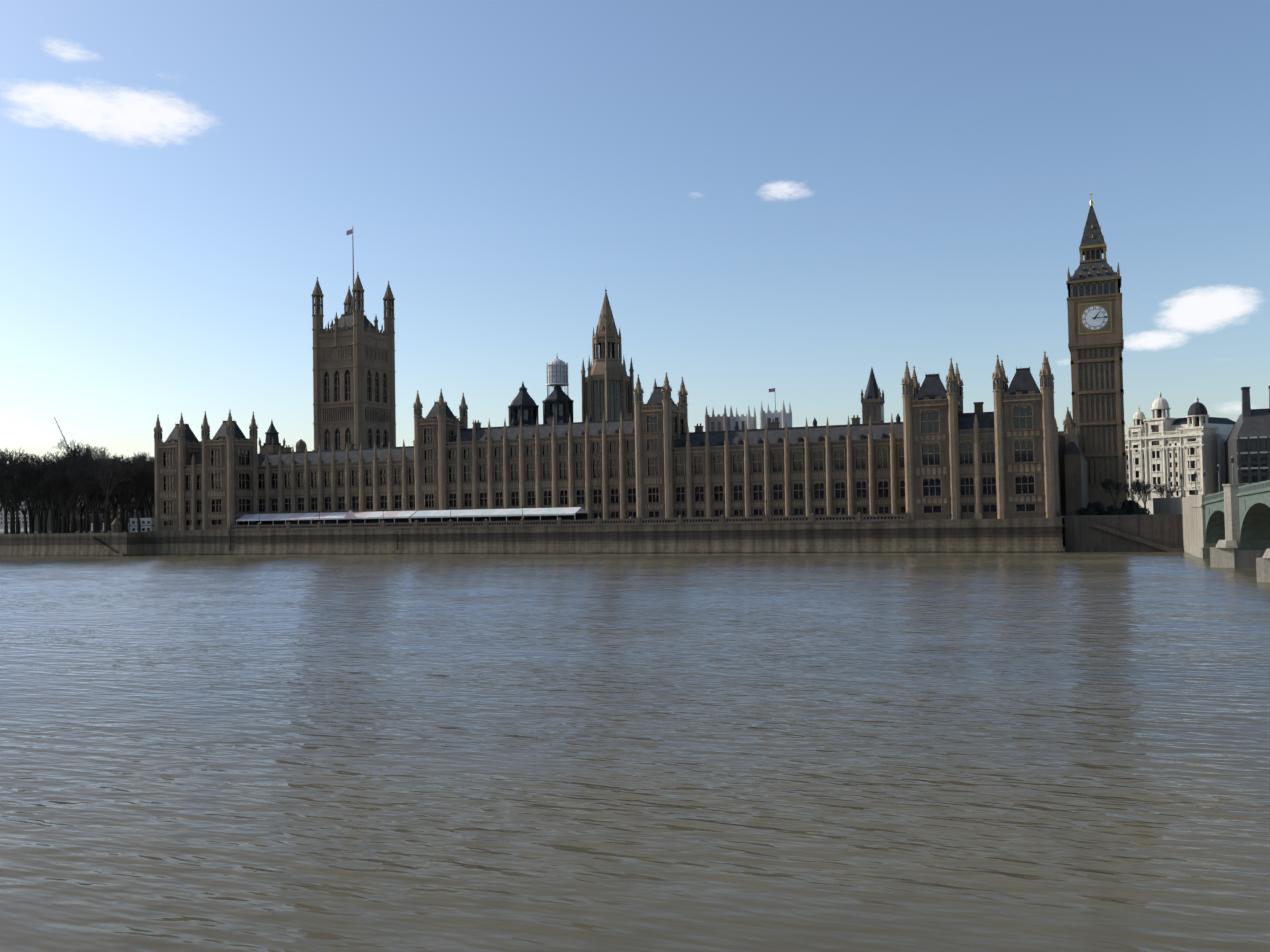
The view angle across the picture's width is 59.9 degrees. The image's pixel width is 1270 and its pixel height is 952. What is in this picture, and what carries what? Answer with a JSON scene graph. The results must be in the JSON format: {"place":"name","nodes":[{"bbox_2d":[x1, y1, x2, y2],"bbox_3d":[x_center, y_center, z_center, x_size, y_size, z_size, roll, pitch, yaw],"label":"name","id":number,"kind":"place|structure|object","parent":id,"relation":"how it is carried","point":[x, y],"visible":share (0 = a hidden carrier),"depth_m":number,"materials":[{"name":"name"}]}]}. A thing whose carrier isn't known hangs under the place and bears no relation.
{"place":"outdoors","nodes":[
{"label":"outdoors","id":0,"kind":"place"},
{"bbox_2d":[0,530,129,533],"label":"garden lawn","id":1,"kind":"structure","parent":0,"point":[49,532],"depth_m":468.07,"materials":[{"name":"green plant"}]},
{"bbox_2d":[0,449,9,533],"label":"plane tree","id":2,"kind":"object","parent":1,"relation":"on","point":[5,519],"visible":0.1,"depth_m":393.88,"materials":[{"name":"brown plant"}]},
{"bbox_2d":[0,479,12,533],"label":"plane tree","id":3,"kind":"object","parent":1,"relation":"on","point":[4,499],"depth_m":411.79,"materials":[{"name":"brown plant"}]},
{"bbox_2d":[0,453,16,490],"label":"plane tree","id":4,"kind":"object","parent":1,"relation":"on","point":[3,460],"visible":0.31,"depth_m":375.09,"materials":[{"name":"brown plant"}]},
{"bbox_2d":[2,495,15,533],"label":"plane tree","id":5,"kind":"object","parent":1,"relation":"on","point":[11,517],"depth_m":450.20,"materials":[{"name":"brown plant"}]},
{"bbox_2d":[0,480,32,533],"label":"plane tree","id":6,"kind":"object","parent":1,"relation":"on","point":[25,520],"depth_m":410.24,"materials":[{"name":"brown plant"}]},
{"bbox_2d":[1,486,36,533],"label":"plane tree","id":7,"kind":"object","parent":1,"relation":"on","point":[12,513],"depth_m":432.65,"materials":[{"name":"brown plant"}]},
{"bbox_2d":[12,491,29,532],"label":"plane tree","id":8,"kind":"object","parent":1,"relation":"on","point":[19,520],"depth_m":473.31,"materials":[{"name":"brown plant"}]},
{"bbox_2d":[4,467,41,522],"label":"plane tree","id":9,"kind":"object","parent":1,"relation":"on","point":[29,505],"visible":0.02,"depth_m":425.04,"materials":[{"name":"brown plant"}]},
{"bbox_2d":[7,460,41,533],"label":"plane tree","id":10,"kind":"object","parent":1,"relation":"on","point":[29,513],"visible":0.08,"depth_m":388.75,"materials":[{"name":"brown plant"}]},
{"bbox_2d":[30,493,41,520],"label":"plane tree","id":11,"kind":"object","parent":1,"relation":"on","point":[34,514],"depth_m":520.34,"materials":[{"name":"brown plant"}]},
{"bbox_2d":[25,459,48,533],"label":"plane tree","id":12,"kind":"object","parent":1,"relation":"on","point":[32,514],"depth_m":448.58,"materials":[{"name":"brown plant"}]},
{"bbox_2d":[35,461,44,532],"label":"plane tree","id":13,"kind":"object","parent":1,"relation":"on","point":[39,503],"depth_m":470.84,"materials":[{"name":"brown plant"}]},
{"bbox_2d":[40,494,49,531],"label":"plane tree","id":14,"kind":"object","parent":1,"relation":"on","point":[42,510],"depth_m":493.86,"materials":[{"name":"brown plant"}]},
{"bbox_2d":[45,496,52,531],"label":"plane tree","id":15,"kind":"object","parent":1,"relation":"on","point":[51,515],"depth_m":515.12,"materials":[{"name":"brown plant"}]},
{"bbox_2d":[30,464,69,533],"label":"plane tree","id":16,"kind":"object","parent":1,"relation":"on","point":[46,518],"visible":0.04,"depth_m":406.82,"materials":[{"name":"brown plant"}]},
{"bbox_2d":[28,469,72,532],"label":"plane tree","id":17,"kind":"object","parent":1,"relation":"on","point":[52,510],"visible":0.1,"depth_m":383.19,"materials":[{"name":"brown plant"}]},
{"bbox_2d":[43,458,60,532],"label":"plane tree","id":18,"kind":"object","parent":1,"relation":"on","point":[44,505],"visible":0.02,"depth_m":443.75,"materials":[{"name":"brown plant"}]},
{"bbox_2d":[44,488,64,528],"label":"plane tree","id":19,"kind":"object","parent":1,"relation":"on","point":[54,506],"depth_m":423.55,"materials":[{"name":"brown plant"}]},
{"bbox_2d":[53,492,58,532],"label":"plane tree","id":20,"kind":"object","parent":1,"relation":"on","point":[56,529],"depth_m":463.68,"materials":[{"name":"brown plant"}]},
{"bbox_2d":[42,451,73,532],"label":"plane tree","id":21,"kind":"object","parent":1,"relation":"on","point":[59,519],"visible":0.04,"depth_m":399.25,"materials":[{"name":"brown plant"}]},
{"bbox_2d":[57,492,67,532],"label":"plane tree","id":22,"kind":"object","parent":1,"relation":"on","point":[65,513],"visible":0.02,"depth_m":416.03,"materials":[{"name":"brown plant"}]},
{"bbox_2d":[57,490,76,532],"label":"plane tree","id":23,"kind":"object","parent":1,"relation":"on","point":[68,523],"depth_m":441.94,"materials":[{"name":"brown plant"}]},
{"bbox_2d":[45,457,93,532],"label":"plane tree","id":24,"kind":"object","parent":1,"relation":"on","point":[77,504],"visible":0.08,"depth_m":393.10,"materials":[{"name":"brown plant"}]},
{"bbox_2d":[66,496,76,531],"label":"plane tree","id":25,"kind":"object","parent":1,"relation":"on","point":[75,515],"depth_m":484.41,"materials":[{"name":"brown plant"}]},
{"bbox_2d":[42,437,112,532],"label":"plane tree","id":26,"kind":"object","parent":1,"relation":"on","point":[72,457],"visible":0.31,"depth_m":379.92,"materials":[{"name":"brown plant"}]},
{"bbox_2d":[73,490,88,532],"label":"plane tree","id":27,"kind":"object","parent":1,"relation":"on","point":[80,523],"depth_m":435.07,"materials":[{"name":"brown plant"}]},
{"bbox_2d":[72,492,95,530],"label":"plane tree","id":28,"kind":"object","parent":1,"relation":"on","point":[84,516],"depth_m":505.69,"materials":[{"name":"brown plant"}]},
{"bbox_2d":[58,447,113,532],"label":"plane tree","id":29,"kind":"object","parent":1,"relation":"on","point":[86,457],"visible":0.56,"depth_m":371.29,"materials":[{"name":"brown plant"}]},
{"bbox_2d":[66,455,110,532],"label":"plane tree","id":30,"kind":"object","parent":1,"relation":"on","point":[97,516],"visible":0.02,"depth_m":389.39,"materials":[{"name":"brown plant"}]},
{"bbox_2d":[83,493,100,531],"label":"plane tree","id":31,"kind":"object","parent":1,"relation":"on","point":[88,516],"depth_m":478.17,"materials":[{"name":"brown plant"}]},
{"bbox_2d":[93,484,117,531],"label":"plane tree","id":32,"kind":"object","parent":1,"relation":"on","point":[102,503],"depth_m":434.44,"materials":[{"name":"brown plant"}]},
{"bbox_2d":[87,468,124,525],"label":"plane tree","id":33,"kind":"object","parent":1,"relation":"on","point":[98,501],"visible":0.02,"depth_m":414.82,"materials":[{"name":"brown plant"}]},
{"bbox_2d":[99,495,114,530],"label":"plane tree","id":34,"kind":"object","parent":1,"relation":"on","point":[108,514],"depth_m":473.98,"materials":[{"name":"brown plant"}]},
{"bbox_2d":[104,494,110,530],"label":"plane tree","id":35,"kind":"object","parent":1,"relation":"on","point":[107,514],"depth_m":503.57,"materials":[{"name":"brown plant"}]},
{"bbox_2d":[106,456,127,520],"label":"plane tree","id":36,"kind":"object","parent":1,"relation":"on","point":[114,512],"depth_m":410.68,"materials":[{"name":"brown plant"}]},
{"bbox_2d":[108,457,126,508],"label":"plane tree","id":37,"kind":"object","parent":1,"relation":"on","point":[123,500],"depth_m":427.12,"materials":[{"name":"brown plant"}]},
{"bbox_2d":[110,462,131,517],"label":"plane tree","id":38,"kind":"object","parent":1,"relation":"on","point":[115,503],"depth_m":449.50,"materials":[{"name":"brown plant"}]},
{"bbox_2d":[120,497,130,530],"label":"plane tree","id":39,"kind":"object","parent":1,"relation":"on","point":[124,509],"depth_m":497.50,"materials":[{"name":"brown plant"}]},
{"bbox_2d":[98,461,154,531],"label":"plane tree","id":40,"kind":"object","parent":1,"relation":"on","point":[142,475],"visible":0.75,"depth_m":364.16,"materials":[{"name":"brown plant"}]},
{"bbox_2d":[102,454,154,532],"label":"plane tree","id":41,"kind":"object","parent":1,"relation":"on","point":[121,499],"visible":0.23,"depth_m":370.66,"materials":[{"name":"brown plant"}]},
{"bbox_2d":[110,518,154,532],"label":"buildings","id":42,"kind":"structure","parent":1,"relation":"on","point":[147,524],"depth_m":377.18,"materials":[{"name":"stone"}]},
{"bbox_2d":[114,488,150,513],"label":"plane tree","id":43,"kind":"object","parent":1,"relation":"on","point":[128,501],"visible":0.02,"depth_m":471.90,"materials":[{"name":"brown plant"}]},
{"bbox_2d":[113,452,153,517],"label":"plane tree","id":44,"kind":"object","parent":1,"relation":"on","point":[132,513],"visible":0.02,"depth_m":403.85,"materials":[{"name":"brown plant"}]},
{"bbox_2d":[117,457,150,531],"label":"plane tree","id":45,"kind":"object","parent":1,"relation":"on","point":[126,521],"visible":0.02,"depth_m":386.39,"materials":[{"name":"brown plant"}]},
{"bbox_2d":[125,485,153,517],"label":"plane tree","id":46,"kind":"object","parent":1,"relation":"on","point":[142,513],"depth_m":422.74,"materials":[{"name":"brown plant"}]},
{"bbox_2d":[126,460,154,517],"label":"plane tree","id":47,"kind":"object","parent":1,"relation":"on","point":[143,502],"visible":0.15,"depth_m":383.61,"materials":[{"name":"brown plant"}]},
{"bbox_2d":[134,456,154,517],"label":"plane tree","id":48,"kind":"object","parent":1,"relation":"on","point":[150,509],"depth_m":438.17,"materials":[{"name":"brown plant"}]},
{"bbox_2d":[139,453,154,485],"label":"plane tree","id":49,"kind":"object","parent":1,"relation":"on","point":[143,458],"depth_m":379.26,"materials":[{"name":"brown plant"}]},
{"bbox_2d":[147,461,154,506],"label":"plane tree","id":50,"kind":"object","parent":1,"relation":"on","point":[152,488],"visible":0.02,"depth_m":400.38,"materials":[{"name":"brown plant"}]},
{"bbox_2d":[1076,506,1097,515],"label":"shrub","id":51,"kind":"object","parent":1,"relation":"on","point":[1085,511],"visible":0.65,"depth_m":247.88,"materials":[{"name":"green plant"}]},
{"bbox_2d":[1087,501,1105,514],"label":"shrub","id":52,"kind":"object","parent":1,"relation":"on","point":[1099,507],"visible":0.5,"depth_m":296.51,"materials":[{"name":"green plant"}]},
{"bbox_2d":[1101,478,1128,504],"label":"green tree","id":53,"kind":"object","parent":1,"relation":"on","point":[1107,483],"visible":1,"depth_m":296.55,"materials":[{"name":"green plant"}]},
{"bbox_2d":[1105,504,1125,514],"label":"shrub","id":54,"kind":"object","parent":1,"relation":"on","point":[1112,510],"visible":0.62,"depth_m":249.23,"materials":[{"name":"green plant"}]},
{"bbox_2d":[1119,499,1143,514],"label":"shrub","id":55,"kind":"object","parent":1,"relation":"on","point":[1128,508],"visible":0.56,"depth_m":298.29,"materials":[{"name":"green plant"}]},
{"bbox_2d":[1122,484,1149,510],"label":"green tree","id":56,"kind":"object","parent":1,"relation":"on","point":[1140,489],"visible":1,"depth_m":264.46,"materials":[{"name":"green plant"}]},
{"bbox_2d":[1130,507,1150,514],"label":"shrub","id":57,"kind":"object","parent":1,"relation":"on","point":[1140,511],"visible":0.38,"depth_m":242.56,"materials":[{"name":"green plant"}]},
{"bbox_2d":[1131,479,1157,511],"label":"green tree","id":58,"kind":"object","parent":1,"relation":"on","point":[1139,483],"visible":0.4,"depth_m":283.95,"materials":[{"name":"green plant"}]},
{"bbox_2d":[0,494,154,530],"bbox_3d":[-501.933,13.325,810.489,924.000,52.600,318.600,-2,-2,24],"label":"millbank buildings","id":59,"kind":"structure","parent":0,"point":[100,515],"depth_m":536.03,"materials":[{"name":"stone"}]},
{"bbox_2d":[0,517,1064,537],"bbox_3d":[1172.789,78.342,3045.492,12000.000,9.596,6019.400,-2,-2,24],"label":"ground","id":60,"kind":"structure","parent":0,"point":[2,530],"depth_m":542.79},
{"bbox_2d":[0,446,54,533],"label":"plane tree","id":61,"kind":"object","parent":60,"relation":"on","point":[14,465],"visible":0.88,"depth_m":368.69,"materials":[{"name":"brown plant"}]},
{"bbox_2d":[3,467,63,533],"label":"plane tree","id":62,"kind":"object","parent":60,"relation":"on","point":[34,477],"visible":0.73,"depth_m":366.42,"materials":[{"name":"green plant"}]},
{"bbox_2d":[54,417,73,454],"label":"tower crane","id":63,"kind":"object","parent":60,"relation":"on","point":[62,434],"visible":0.29,"depth_m":1231.63,"materials":[{"name":"white paint"}]},
{"bbox_2d":[35,467,92,532],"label":"plane tree","id":64,"kind":"object","parent":60,"relation":"on","point":[56,483],"visible":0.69,"depth_m":363.20,"materials":[{"name":"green plant"}]},
{"bbox_2d":[68,460,125,532],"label":"plane tree","id":65,"kind":"object","parent":60,"relation":"on","point":[85,474],"visible":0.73,"depth_m":358.61,"materials":[{"name":"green plant"}]},
{"bbox_2d":[91,455,137,532],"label":"plane tree","id":66,"kind":"object","parent":60,"relation":"on","point":[116,471],"visible":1,"depth_m":351.96,"materials":[{"name":"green plant"}]},
{"bbox_2d":[236,507,587,524],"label":"terrace marquee","id":67,"kind":"object","parent":60,"relation":"on","point":[567,513],"visible":0.73,"depth_m":314.76,"materials":[{"name":"white fabric"}]},
{"bbox_2d":[258,356,884,454],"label":"roof turrets","id":68,"kind":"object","parent":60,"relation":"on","point":[557,402],"depth_m":360.06,"materials":[{"name":"stone"}]},
{"bbox_2d":[311,226,395,450],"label":"tower","id":69,"kind":"structure","parent":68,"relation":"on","point":[353,369],"depth_m":434.53,"materials":[{"name":"stone"}]},
{"bbox_2d":[581,290,634,421],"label":"central tower","id":70,"kind":"structure","parent":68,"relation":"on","point":[607,386],"depth_m":356.14,"materials":[{"name":"stone"}]},
{"bbox_2d":[0,498,1183,555],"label":"river terrace walls","id":71,"kind":"structure","parent":60,"relation":"on","point":[859,532],"depth_m":280.17,"materials":[{"name":"stone"}]},
{"bbox_2d":[153,351,1061,530],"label":"palace","id":72,"kind":"structure","parent":60,"relation":"on","point":[937,453],"depth_m":291.81,"materials":[{"name":"stone"}]},
{"bbox_2d":[1058,407,1087,515],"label":"palace north front","id":73,"kind":"structure","parent":60,"relation":"on","point":[1073,478],"depth_m":257.87,"materials":[{"name":"stone"}]},
{"bbox_2d":[1066,194,1126,511],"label":"clock tower","id":74,"kind":"structure","parent":60,"relation":"on","point":[1095,324],"depth_m":313.20,"materials":[{"name":"stone"}]},
{"bbox_2d":[1153,484,1179,497],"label":"green tree","id":75,"kind":"object","parent":60,"relation":"on","point":[1160,490],"visible":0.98,"depth_m":270.66,"materials":[{"name":"green plant"}]},
{"bbox_2d":[1125,392,1235,513],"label":"white building","id":76,"kind":"structure","parent":60,"relation":"on","point":[1160,448],"depth_m":360.07,"materials":[{"name":"stone"}]},
{"bbox_2d":[1153,455,1269,581],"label":"bridge","id":77,"kind":"structure","parent":60,"relation":"on","point":[1228,526],"depth_m":177.88,"materials":[{"name":"green paint"}]},
{"bbox_2d":[0,552,1269,951],"bbox_3d":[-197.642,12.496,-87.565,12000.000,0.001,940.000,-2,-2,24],"label":"river thames","id":78,"kind":"structure","parent":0,"point":[692,752],"depth_m":50.85,"materials":[{"name":"liquid"}]},
{"bbox_2d":[0,0,1269,462],"label":"sky","id":79,"kind":"structure","parent":0,"point":[798,199],"materials":[{"name":"blue"}]},
{"bbox_2d":[705,388,791,431],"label":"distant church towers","id":80,"kind":"structure","parent":0,"point":[718,422],"depth_m":556.90,"materials":[{"name":"stone"}]},
{"bbox_2d":[1225,386,1269,484],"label":"whitehall buildings","id":81,"kind":"structure","parent":0,"point":[1247,444],"depth_m":322.03,"materials":[{"name":"stone"}]}
]}

